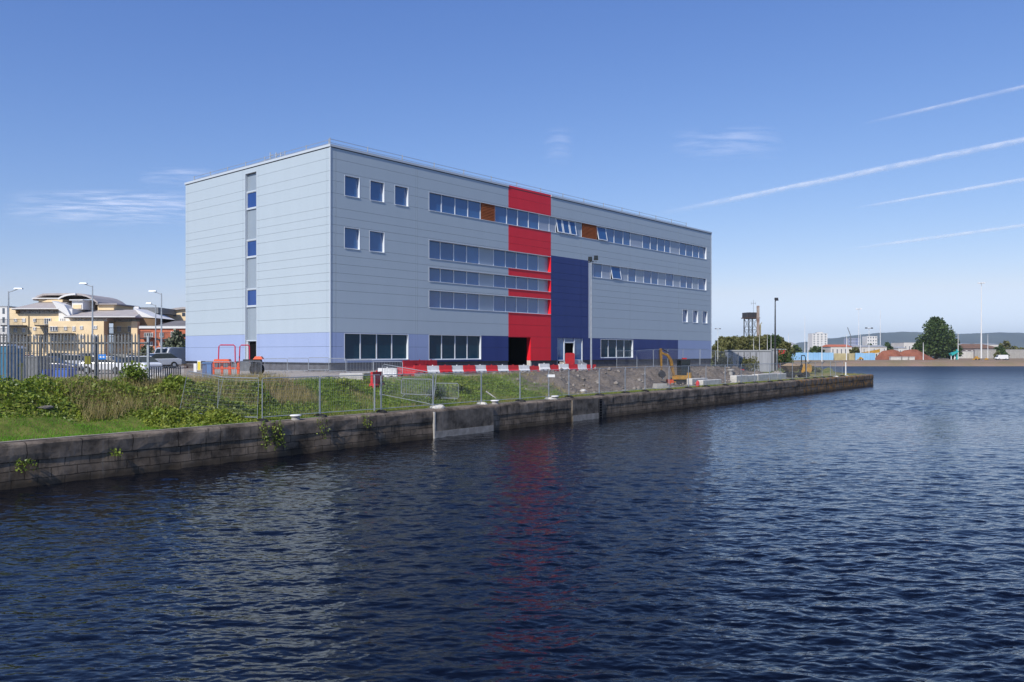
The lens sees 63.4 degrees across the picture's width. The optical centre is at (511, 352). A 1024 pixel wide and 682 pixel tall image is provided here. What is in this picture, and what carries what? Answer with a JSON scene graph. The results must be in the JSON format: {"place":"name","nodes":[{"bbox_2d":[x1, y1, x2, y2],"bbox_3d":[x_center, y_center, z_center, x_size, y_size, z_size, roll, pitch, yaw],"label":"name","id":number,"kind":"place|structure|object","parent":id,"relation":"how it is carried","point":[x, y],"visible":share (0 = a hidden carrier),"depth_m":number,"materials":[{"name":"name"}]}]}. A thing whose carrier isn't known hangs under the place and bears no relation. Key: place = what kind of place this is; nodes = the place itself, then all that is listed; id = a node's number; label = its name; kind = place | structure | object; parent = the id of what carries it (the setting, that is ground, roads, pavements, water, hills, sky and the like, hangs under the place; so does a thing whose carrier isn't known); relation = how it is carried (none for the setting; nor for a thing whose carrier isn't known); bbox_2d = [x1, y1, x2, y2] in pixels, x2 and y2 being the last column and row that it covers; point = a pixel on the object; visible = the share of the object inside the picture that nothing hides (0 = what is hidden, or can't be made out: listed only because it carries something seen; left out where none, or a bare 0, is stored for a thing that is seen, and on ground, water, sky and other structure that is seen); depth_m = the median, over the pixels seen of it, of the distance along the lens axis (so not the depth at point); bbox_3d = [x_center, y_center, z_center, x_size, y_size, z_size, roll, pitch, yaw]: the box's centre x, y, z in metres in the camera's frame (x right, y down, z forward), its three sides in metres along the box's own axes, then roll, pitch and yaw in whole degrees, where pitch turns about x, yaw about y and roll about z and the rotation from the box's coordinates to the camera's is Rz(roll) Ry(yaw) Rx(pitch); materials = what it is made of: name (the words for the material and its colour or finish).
{"place":"outdoors","nodes":[
{"label":"outdoors","id":0,"kind":"place"},
{"bbox_2d":[0,361,865,441],"bbox_3d":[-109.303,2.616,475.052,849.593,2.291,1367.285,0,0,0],"label":"ground","id":1,"kind":"structure","parent":0,"point":[704,372],"depth_m":61.51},
{"bbox_2d":[0,306,14,341],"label":"white block","id":2,"kind":"structure","parent":1,"relation":"on","point":[3,313],"depth_m":175.00,"materials":[{"name":"white"}]},
{"bbox_2d":[1,344,15,381],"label":"portable toilet","id":3,"kind":"object","parent":1,"relation":"on","point":[8,361],"visible":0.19,"depth_m":44.93,"materials":[{"name":"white plastic"}]},
{"bbox_2d":[25,356,49,376],"bbox_3d":[-34.815,0.995,60.000,1.960,1.500,1.660,0,0,0],"label":"storage box","id":4,"kind":"object","parent":1,"relation":"on","point":[35,365],"visible":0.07,"depth_m":59.22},
{"bbox_2d":[49,356,79,369],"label":"parked car","id":5,"kind":"object","parent":1,"relation":"on","point":[62,363],"visible":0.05,"depth_m":65.40,"materials":[{"name":"white paint"}]},
{"bbox_2d":[55,368,76,376],"bbox_3d":[-32.346,1.437,60.000,1.160,0.600,1.260,0,0,0],"label":"skip bin","id":6,"kind":"object","parent":1,"relation":"on","point":[65,372],"visible":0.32,"depth_m":59.42,"materials":[{"name":"blue"}]},
{"bbox_2d":[0,333,149,382],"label":"palisade fence","id":7,"kind":"object","parent":1,"relation":"on","point":[96,342],"visible":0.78,"depth_m":40.45,"materials":[{"name":"metal"}]},
{"bbox_2d":[0,293,182,355],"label":"apartment block","id":8,"kind":"structure","parent":1,"relation":"on","point":[52,314],"depth_m":150.00,"materials":[{"name":"beige brick"}]},
{"bbox_2d":[79,356,123,373],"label":"parked car","id":9,"kind":"object","parent":1,"relation":"on","point":[99,364],"visible":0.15,"depth_m":67.17,"materials":[{"name":"white paint"}]},
{"bbox_2d":[115,360,152,384],"bbox_3d":[-18.071,1.079,39.675,1.549,1.465,1.585,0,0,-34],"label":"shrub","id":10,"kind":"object","parent":1,"relation":"on","point":[131,371],"visible":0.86,"depth_m":39.44,"materials":[{"name":"green plant"}]},
{"bbox_2d":[110,356,161,373],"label":"parked car","id":11,"kind":"object","parent":1,"relation":"on","point":[153,361],"visible":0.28,"depth_m":65.29,"materials":[{"name":"white paint"}]},
{"bbox_2d":[0,374,289,421],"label":"tall weeds","id":12,"kind":"object","parent":1,"relation":"on","point":[58,393],"visible":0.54,"depth_m":36.67,"materials":[{"name":"green plant"}]},
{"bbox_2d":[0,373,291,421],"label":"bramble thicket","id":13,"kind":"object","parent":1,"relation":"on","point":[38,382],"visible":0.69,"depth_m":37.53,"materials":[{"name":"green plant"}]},
{"bbox_2d":[0,414,316,441],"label":"lawn grass","id":14,"kind":"structure","parent":1,"relation":"on","point":[73,434],"depth_m":33.52,"materials":[{"name":"plant"}]},
{"bbox_2d":[139,321,185,354],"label":"brick block","id":15,"kind":"structure","parent":1,"relation":"on","point":[167,329],"depth_m":140.00,"materials":[{"name":"orange"}]},
{"bbox_2d":[146,353,181,367],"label":"parked car","id":16,"kind":"object","parent":1,"relation":"on","point":[166,359],"visible":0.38,"depth_m":78.01,"materials":[{"name":"grey paint"}]},
{"bbox_2d":[150,366,180,381],"bbox_3d":[-17.978,1.250,43.000,0.061,1.100,2.193,0,0,21],"label":"railing fence","id":17,"kind":"object","parent":1,"relation":"on","point":[175,369],"visible":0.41,"depth_m":42.96,"materials":[{"name":"metal"}]},
{"bbox_2d":[154,347,185,367],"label":"parked van","id":18,"kind":"object","parent":1,"relation":"on","point":[179,352],"visible":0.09,"depth_m":81.22,"materials":[{"name":"grey paint"}]},
{"bbox_2d":[163,329,185,346],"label":"car park tree","id":19,"kind":"object","parent":1,"relation":"on","point":[177,336],"visible":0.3,"depth_m":107.69,"materials":[{"name":"green plant"}]},
{"bbox_2d":[165,307,185,320],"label":"tan house","id":20,"kind":"structure","parent":1,"relation":"on","point":[180,313],"depth_m":165.00,"materials":[{"name":"brick"}]},
{"bbox_2d":[108,380,289,428],"bbox_3d":[-14.904,2.329,39.454,5.347,2.006,6.957,0,0,38],"label":"weed thicket","id":21,"kind":"object","parent":1,"relation":"on","point":[219,412],"visible":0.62,"depth_m":37.85,"materials":[{"name":"green plant"}]},
{"bbox_2d":[180,371,222,415],"bbox_3d":[-14.430,1.947,38.554,1.609,1.961,0.038,12,-4,-21],"label":"fence panel","id":22,"kind":"object","parent":1,"relation":"on","point":[201,389],"visible":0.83,"depth_m":38.52,"materials":[{"name":"metal"}]},
{"bbox_2d":[202,362,212,376],"bbox_3d":[-21.291,1.210,58.000,0.640,1.080,0.640,0,0,-11],"label":"waste bin","id":23,"kind":"object","parent":1,"relation":"on","point":[207,367],"visible":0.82,"depth_m":57.72,"materials":[{"name":"blue"}]},
{"bbox_2d":[205,361,235,375],"bbox_3d":[-20.632,1.179,58.520,4.430,1.137,0.617,0,0,43],"label":"crowd barrier","id":24,"kind":"object","parent":1,"relation":"on","point":[224,366],"visible":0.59,"depth_m":58.03,"materials":[{"name":"metal"}]},
{"bbox_2d":[217,377,258,418],"bbox_3d":[-12.869,2.134,38.969,1.829,1.961,0.036,2,0,-10],"label":"fence panel","id":25,"kind":"object","parent":1,"relation":"on","point":[239,392],"visible":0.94,"depth_m":38.99,"materials":[{"name":"metal"}]},
{"bbox_2d":[212,344,264,375],"bbox_3d":[-20.080,0.549,60.870,3.650,2.294,1.295,0,0,-7],"label":"site roller","id":26,"kind":"object","parent":1,"relation":"on","point":[241,367],"visible":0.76,"depth_m":60.47,"materials":[{"name":"orange"}]},
{"bbox_2d":[262,376,319,417],"bbox_3d":[-10.778,2.169,40.589,0.036,1.961,3.534,0,0,36],"label":"fence panel","id":27,"kind":"object","parent":1,"relation":"on","point":[289,396],"visible":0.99,"depth_m":40.37,"materials":[{"name":"metal"}]},
{"bbox_2d":[334,376,359,388],"bbox_3d":[-9.797,1.822,49.089,1.623,0.829,1.595,0,0,0],"label":"shrub","id":28,"kind":"object","parent":1,"relation":"on","point":[345,382],"visible":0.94,"depth_m":48.81,"materials":[{"name":"green plant"}]},
{"bbox_2d":[320,375,380,413],"bbox_3d":[-8.430,2.169,43.583,0.036,1.961,4.034,0,0,40],"label":"fence panel","id":29,"kind":"object","parent":1,"relation":"on","point":[365,377],"visible":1,"depth_m":43.42,"materials":[{"name":"metal"}]},
{"bbox_2d":[339,373,362,379],"bbox_3d":[-10.231,1.563,52.769,1.450,0.480,1.300,0,0,-10],"label":"concrete slab","id":30,"kind":"object","parent":1,"relation":"on","point":[353,377],"depth_m":52.18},
{"bbox_2d":[346,359,371,372],"bbox_3d":[-11.269,1.047,61.260,2.756,1.137,0.617,0,0,33],"label":"crowd barrier","id":31,"kind":"object","parent":1,"relation":"on","point":[359,365],"visible":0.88,"depth_m":61.26,"materials":[{"name":"metal"}]},
{"bbox_2d":[369,371,383,387],"bbox_3d":[-8.478,1.661,52.005,0.403,1.070,1.240,0,0,21],"label":"housing","id":32,"kind":"object","parent":1,"relation":"on","point":[377,374],"visible":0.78,"depth_m":51.70,"materials":[{"name":"red plastic"}]},
{"bbox_2d":[221,372,574,417],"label":"grass","id":33,"kind":"structure","parent":1,"relation":"on","point":[446,379],"depth_m":51.33,"materials":[{"name":"plant"}]},
{"bbox_2d":[398,366,413,376],"bbox_3d":[-7.766,1.370,60.491,1.240,0.730,0.403,0,0,-17],"label":"road barrier","id":34,"kind":"object","parent":1,"relation":"on","point":[406,371],"visible":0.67,"depth_m":60.40,"materials":[{"name":"red plastic"}]},
{"bbox_2d":[381,373,432,409],"bbox_3d":[-5.866,2.170,46.853,0.040,1.961,4.242,0,0,36],"label":"fence panel","id":35,"kind":"object","parent":1,"relation":"on","point":[397,376],"visible":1,"depth_m":46.21,"materials":[{"name":"metal"}]},
{"bbox_2d":[401,378,431,396],"bbox_3d":[-5.781,2.144,50.309,2.510,1.137,0.617,0,0,34],"label":"crowd barrier","id":36,"kind":"object","parent":1,"relation":"on","point":[411,387],"visible":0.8,"depth_m":50.53,"materials":[{"name":"metal"}]},
{"bbox_2d":[0,374,873,489],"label":"quay wall","id":37,"kind":"structure","parent":1,"relation":"on","point":[64,459],"depth_m":40.95,"materials":[{"name":"stone"}]},
{"bbox_2d":[14,458,38,472],"bbox_3d":[-17.586,4.056,30.091,0.335,0.531,0.846,0,0,37],"label":"trailing plant","id":38,"kind":"object","parent":37,"relation":"attached to","point":[24,465],"visible":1,"depth_m":30.00,"materials":[{"name":"green plant"}]},
{"bbox_2d":[259,420,271,449],"bbox_3d":[-11.359,3.801,38.239,0.348,1.354,0.618,0,0,27],"label":"trailing plant","id":39,"kind":"object","parent":37,"relation":"hanging from","point":[264,434],"visible":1,"depth_m":38.23,"materials":[{"name":"green plant"}]},
{"bbox_2d":[271,420,287,449],"bbox_3d":[-10.914,3.821,38.788,0.397,1.509,0.916,0,0,37],"label":"trailing plant","id":40,"kind":"object","parent":37,"relation":"hanging from","point":[279,427],"visible":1,"depth_m":38.86,"materials":[{"name":"green plant"}]},
{"bbox_2d":[426,384,448,399],"bbox_3d":[-4.814,2.547,52.867,1.701,1.156,1.522,0,0,-20],"label":"shrub","id":41,"kind":"object","parent":1,"relation":"on","point":[437,392],"visible":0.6,"depth_m":52.65,"materials":[{"name":"green plant"}]},
{"bbox_2d":[185,138,711,371],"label":"office building","id":42,"kind":"structure","parent":1,"relation":"on","point":[329,250],"depth_m":75.56,"materials":[{"name":"grey"}]},
{"bbox_2d":[247,341,255,363],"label":"doorway","id":43,"kind":"structure","parent":42,"relation":"in","point":[252,344],"depth_m":73.04,"materials":[{"name":"black"}]},
{"bbox_2d":[245,171,259,358],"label":"stair window","id":44,"kind":"structure","parent":42,"relation":"in","point":[250,180],"depth_m":72.81,"materials":[{"name":"grey"}]},
{"bbox_2d":[344,175,359,197],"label":"window","id":45,"kind":"structure","parent":42,"relation":"in","point":[351,183],"depth_m":66.83,"materials":[{"name":"blue"}]},
{"bbox_2d":[344,227,359,249],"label":"window","id":46,"kind":"structure","parent":42,"relation":"in","point":[351,235],"depth_m":66.83,"materials":[{"name":"blue"}]},
{"bbox_2d":[342,333,408,359],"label":"window","id":47,"kind":"structure","parent":42,"relation":"in","point":[356,345],"depth_m":68.73,"materials":[{"name":"black"}]},
{"bbox_2d":[369,230,384,252],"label":"window","id":48,"kind":"structure","parent":42,"relation":"in","point":[376,238],"depth_m":68.80,"materials":[{"name":"blue"}]},
{"bbox_2d":[370,180,384,202],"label":"window","id":49,"kind":"structure","parent":42,"relation":"in","point":[377,189],"depth_m":68.86,"materials":[{"name":"blue"}]},
{"bbox_2d":[395,185,408,206],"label":"window","id":50,"kind":"structure","parent":42,"relation":"in","point":[401,192],"depth_m":70.86,"materials":[{"name":"blue"}]},
{"bbox_2d":[428,334,480,359],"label":"window","id":51,"kind":"structure","parent":42,"relation":"in","point":[441,347],"depth_m":75.69,"materials":[{"name":"white"}]},
{"bbox_2d":[425,290,550,314],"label":"window","id":52,"kind":"structure","parent":42,"relation":"in","point":[438,299],"depth_m":79.09,"materials":[{"name":"blue"}]},
{"bbox_2d":[429,267,547,291],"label":"window","id":53,"kind":"structure","parent":42,"relation":"in","point":[441,275],"depth_m":79.09,"materials":[{"name":"white"}]},
{"bbox_2d":[428,239,550,272],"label":"window","id":54,"kind":"structure","parent":42,"relation":"in","point":[438,250],"depth_m":79.09,"materials":[{"name":"blue"}]},
{"bbox_2d":[429,192,706,259],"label":"window","id":55,"kind":"structure","parent":42,"relation":"in","point":[441,203],"depth_m":86.61,"materials":[{"name":"blue"}]},
{"bbox_2d":[557,338,582,364],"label":"entrance door","id":56,"kind":"structure","parent":42,"relation":"in","point":[563,344],"depth_m":88.96,"materials":[{"name":"white"}]},
{"bbox_2d":[601,339,632,357],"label":"window","id":57,"kind":"structure","parent":42,"relation":"in","point":[610,348],"depth_m":95.52,"materials":[{"name":"white"}]},
{"bbox_2d":[592,263,706,290],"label":"window","id":58,"kind":"structure","parent":42,"relation":"in","point":[603,271],"depth_m":100.56,"materials":[{"name":"white"}]},
{"bbox_2d":[40,369,861,421],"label":"dry grass","id":59,"kind":"structure","parent":1,"relation":"on","point":[276,395],"depth_m":41.63,"materials":[{"name":"plant"}]},
{"bbox_2d":[433,372,480,405],"bbox_3d":[-3.275,2.170,50.417,0.036,1.961,4.536,0,0,36],"label":"fence panel","id":60,"kind":"object","parent":1,"relation":"on","point":[459,374],"visible":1,"depth_m":49.75,"materials":[{"name":"metal"}]},
{"bbox_2d":[445,379,472,391],"bbox_3d":[-3.699,2.253,56.155,2.147,1.111,2.159,0,0,0],"label":"shrub","id":61,"kind":"object","parent":1,"relation":"on","point":[462,383],"visible":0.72,"depth_m":55.88,"materials":[{"name":"green plant"}]},
{"bbox_2d":[481,371,519,401],"bbox_3d":[-0.701,2.169,53.705,0.042,1.961,3.781,0,0,41],"label":"fence panel","id":62,"kind":"object","parent":1,"relation":"on","point":[487,373],"visible":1,"depth_m":53.29,"materials":[{"name":"metal"}]},
{"bbox_2d":[520,370,548,398],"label":"fence panel","id":63,"kind":"object","parent":1,"relation":"on","point":[536,383],"visible":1,"depth_m":56.73,"materials":[{"name":"metal"}]},
{"bbox_2d":[266,375,846,418],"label":"edge grass","id":64,"kind":"structure","parent":1,"relation":"on","point":[525,399],"depth_m":59.83,"materials":[{"name":"plant"}]},
{"bbox_2d":[550,369,568,395],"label":"fence panel","id":65,"kind":"object","parent":1,"relation":"on","point":[561,382],"visible":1,"depth_m":59.47,"materials":[{"name":"metal"}]},
{"bbox_2d":[560,360,586,363],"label":"access ramp","id":66,"kind":"structure","parent":1,"relation":"on","point":[578,362],"depth_m":85.33,"materials":[{"name":"concrete"}]},
{"bbox_2d":[565,353,574,363],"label":"plastic barrier","id":67,"kind":"object","parent":66,"relation":"on","point":[569,358],"visible":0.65,"depth_m":84.25,"materials":[{"name":"red plastic"}]},
{"bbox_2d":[569,368,598,394],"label":"fence panel","id":68,"kind":"object","parent":1,"relation":"on","point":[582,381],"visible":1,"depth_m":62.12,"materials":[{"name":"metal"}]},
{"bbox_2d":[588,255,597,367],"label":"floodlight mast","id":69,"kind":"object","parent":1,"relation":"on","point":[595,258],"visible":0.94,"depth_m":79.93,"materials":[{"name":"metal"}]},
{"bbox_2d":[599,367,624,392],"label":"fence panel","id":70,"kind":"object","parent":1,"relation":"on","point":[615,369],"visible":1,"depth_m":64.42,"materials":[{"name":"metal"}]},
{"bbox_2d":[492,365,768,393],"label":"rubble","id":71,"kind":"object","parent":1,"relation":"on","point":[617,383],"visible":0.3,"depth_m":73.69,"materials":[{"name":"stone"}]},
{"bbox_2d":[625,367,644,390],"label":"fence panel","id":72,"kind":"object","parent":1,"relation":"on","point":[629,378],"visible":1,"depth_m":67.11,"materials":[{"name":"metal"}]},
{"bbox_2d":[645,366,668,388],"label":"fence panel","id":73,"kind":"object","parent":1,"relation":"on","point":[660,377],"visible":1,"depth_m":71.67,"materials":[{"name":"metal"}]},
{"bbox_2d":[658,348,691,384],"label":"excavator","id":74,"kind":"object","parent":1,"relation":"on","point":[683,362],"visible":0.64,"depth_m":83.78,"materials":[{"name":"yellow metal"}]},
{"bbox_2d":[669,366,688,387],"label":"fence panel","id":75,"kind":"object","parent":1,"relation":"on","point":[680,376],"visible":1,"depth_m":73.97,"materials":[{"name":"metal"}]},
{"bbox_2d":[711,346,724,363],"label":"belt tree","id":76,"kind":"object","parent":1,"relation":"on","point":[717,349],"visible":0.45,"depth_m":164.04,"materials":[{"name":"green plant"}]},
{"bbox_2d":[711,354,736,366],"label":"shrub","id":77,"kind":"object","parent":1,"relation":"on","point":[722,361],"visible":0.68,"depth_m":124.57,"materials":[{"name":"green plant"}]},
{"bbox_2d":[719,336,739,350],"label":"belt tree","id":78,"kind":"object","parent":1,"relation":"on","point":[729,342],"visible":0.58,"depth_m":174.17,"materials":[{"name":"green plant"}]},
{"bbox_2d":[724,350,758,370],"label":"container","id":79,"kind":"object","parent":1,"relation":"on","point":[747,353],"visible":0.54,"depth_m":131.00,"materials":[{"name":"grey"}]},
{"bbox_2d":[736,335,756,349],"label":"belt tree","id":80,"kind":"object","parent":1,"relation":"on","point":[743,340],"visible":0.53,"depth_m":179.10,"materials":[{"name":"green plant"}]},
{"bbox_2d":[736,355,758,370],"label":"shrub","id":81,"kind":"object","parent":1,"relation":"on","point":[749,363],"visible":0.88,"depth_m":127.53,"materials":[{"name":"green plant"}]},
{"bbox_2d":[741,300,761,336],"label":"water tower","id":82,"kind":"structure","parent":1,"relation":"on","point":[751,315],"depth_m":238.36,"materials":[{"name":"grey metal"}]},
{"bbox_2d":[751,335,766,349],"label":"belt tree","id":83,"kind":"object","parent":1,"relation":"on","point":[763,343],"visible":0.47,"depth_m":184.22,"materials":[{"name":"green plant"}]},
{"bbox_2d":[758,350,771,371],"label":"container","id":84,"kind":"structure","parent":1,"relation":"on","point":[764,356],"depth_m":126.00,"materials":[{"name":"grey"}]},
{"bbox_2d":[766,333,781,349],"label":"belt tree","id":85,"kind":"object","parent":1,"relation":"on","point":[770,338],"visible":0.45,"depth_m":184.38,"materials":[{"name":"green plant"}]},
{"bbox_2d":[774,298,778,370],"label":"lamp post","id":86,"kind":"object","parent":1,"relation":"on","point":[775,299],"visible":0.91,"depth_m":127.91,"materials":[{"name":"grey metal"}]},
{"bbox_2d":[777,341,795,360],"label":"belt tree","id":87,"kind":"object","parent":1,"relation":"on","point":[784,345],"visible":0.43,"depth_m":179.36,"materials":[{"name":"green plant"}]},
{"bbox_2d":[778,349,796,369],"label":"shrub","id":88,"kind":"object","parent":1,"relation":"on","point":[784,358],"visible":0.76,"depth_m":134.65,"materials":[{"name":"green plant"}]},
{"bbox_2d":[780,355,811,377],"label":"site dumper","id":89,"kind":"object","parent":1,"relation":"on","point":[801,368],"visible":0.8,"depth_m":107.22,"materials":[{"name":"yellow metal"}]},
{"bbox_3d":[-4.595,3.185,48.607,0.240,0.150,0.720,0,0,-37],"label":"fence foot","id":90,"kind":"object","parent":1,"relation":"on","visible":0},
{"bbox_2d":[379,364,436,403],"bbox_3d":[-6.237,1.908,49.510,3.963,1.961,0.039,9,4,28],"label":"fence panel","id":91,"kind":"object","parent":90,"relation":"on","point":[409,380],"visible":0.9,"depth_m":49.47,"materials":[{"name":"metal"}]},
{"bbox_2d":[0,366,1023,681],"bbox_3d":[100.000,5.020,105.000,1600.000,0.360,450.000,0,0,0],"label":"water","id":92,"kind":"structure","parent":0,"point":[874,532],"depth_m":20.15,"materials":[{"name":"blue liquid"}]},
{"bbox_2d":[0,0,1023,345],"label":"sky","id":93,"kind":"structure","parent":0,"point":[837,158],"materials":[{"name":"blue"}]},
{"bbox_2d":[109,332,1023,352],"bbox_3d":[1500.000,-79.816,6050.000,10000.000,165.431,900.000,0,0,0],"label":"hills","id":94,"kind":"structure","parent":0,"point":[1015,339],"depth_m":5994.29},
{"bbox_2d":[891,342,915,349],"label":"warehouse","id":95,"kind":"structure","parent":0,"point":[908,345],"depth_m":600.00,"materials":[{"name":"grey"}]},
{"bbox_2d":[792,355,1023,365],"bbox_3d":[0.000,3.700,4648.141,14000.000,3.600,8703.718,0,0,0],"label":"shore","id":96,"kind":"structure","parent":0,"point":[977,362],"depth_m":302.58,"materials":[{"name":"concrete"}]},
{"bbox_2d":[793,352,833,359],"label":"site hoarding","id":97,"kind":"object","parent":96,"relation":"on","point":[817,356],"visible":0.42,"depth_m":322.00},
{"bbox_2d":[808,333,826,349],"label":"tower block","id":98,"kind":"structure","parent":96,"relation":"on","point":[817,339],"depth_m":1400.00,"materials":[{"name":"white"}]},
{"bbox_2d":[821,345,851,353],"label":"shed","id":99,"kind":"structure","parent":96,"relation":"on","point":[840,349],"depth_m":420.00,"materials":[{"name":"white brick"}]},
{"bbox_2d":[834,353,854,359],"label":"palette fence","id":100,"kind":"object","parent":96,"relation":"on","point":[841,356],"visible":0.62,"depth_m":324.00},
{"bbox_2d":[855,353,874,359],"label":"site hoarding","id":101,"kind":"object","parent":96,"relation":"on","point":[868,356],"visible":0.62,"depth_m":322.00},
{"bbox_2d":[852,345,886,357],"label":"shed","id":102,"kind":"structure","parent":96,"relation":"on","point":[865,348],"depth_m":410.00,"materials":[{"name":"grey"}]},
{"bbox_2d":[862,336,876,344],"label":"office tower","id":103,"kind":"structure","parent":96,"relation":"on","point":[867,340],"depth_m":1300.00,"materials":[{"name":"white"}]},
{"bbox_2d":[875,349,934,359],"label":"gravel heap","id":104,"kind":"object","parent":96,"relation":"on","point":[887,354],"visible":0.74,"depth_m":335.70,"materials":[{"name":"gravel"}]},
{"bbox_2d":[912,316,957,358],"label":"broadleaf tree","id":105,"kind":"object","parent":96,"relation":"on","point":[939,340],"visible":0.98,"depth_m":368.51,"materials":[{"name":"green plant"}]},
{"bbox_2d":[960,344,994,357],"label":"shed","id":106,"kind":"structure","parent":96,"relation":"on","point":[968,347],"depth_m":471.73,"materials":[{"name":"brown"}]},
{"bbox_2d":[974,347,1023,357],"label":"yard wall","id":107,"kind":"structure","parent":96,"relation":"on","point":[1015,353],"depth_m":420.00,"materials":[{"name":"concrete"}]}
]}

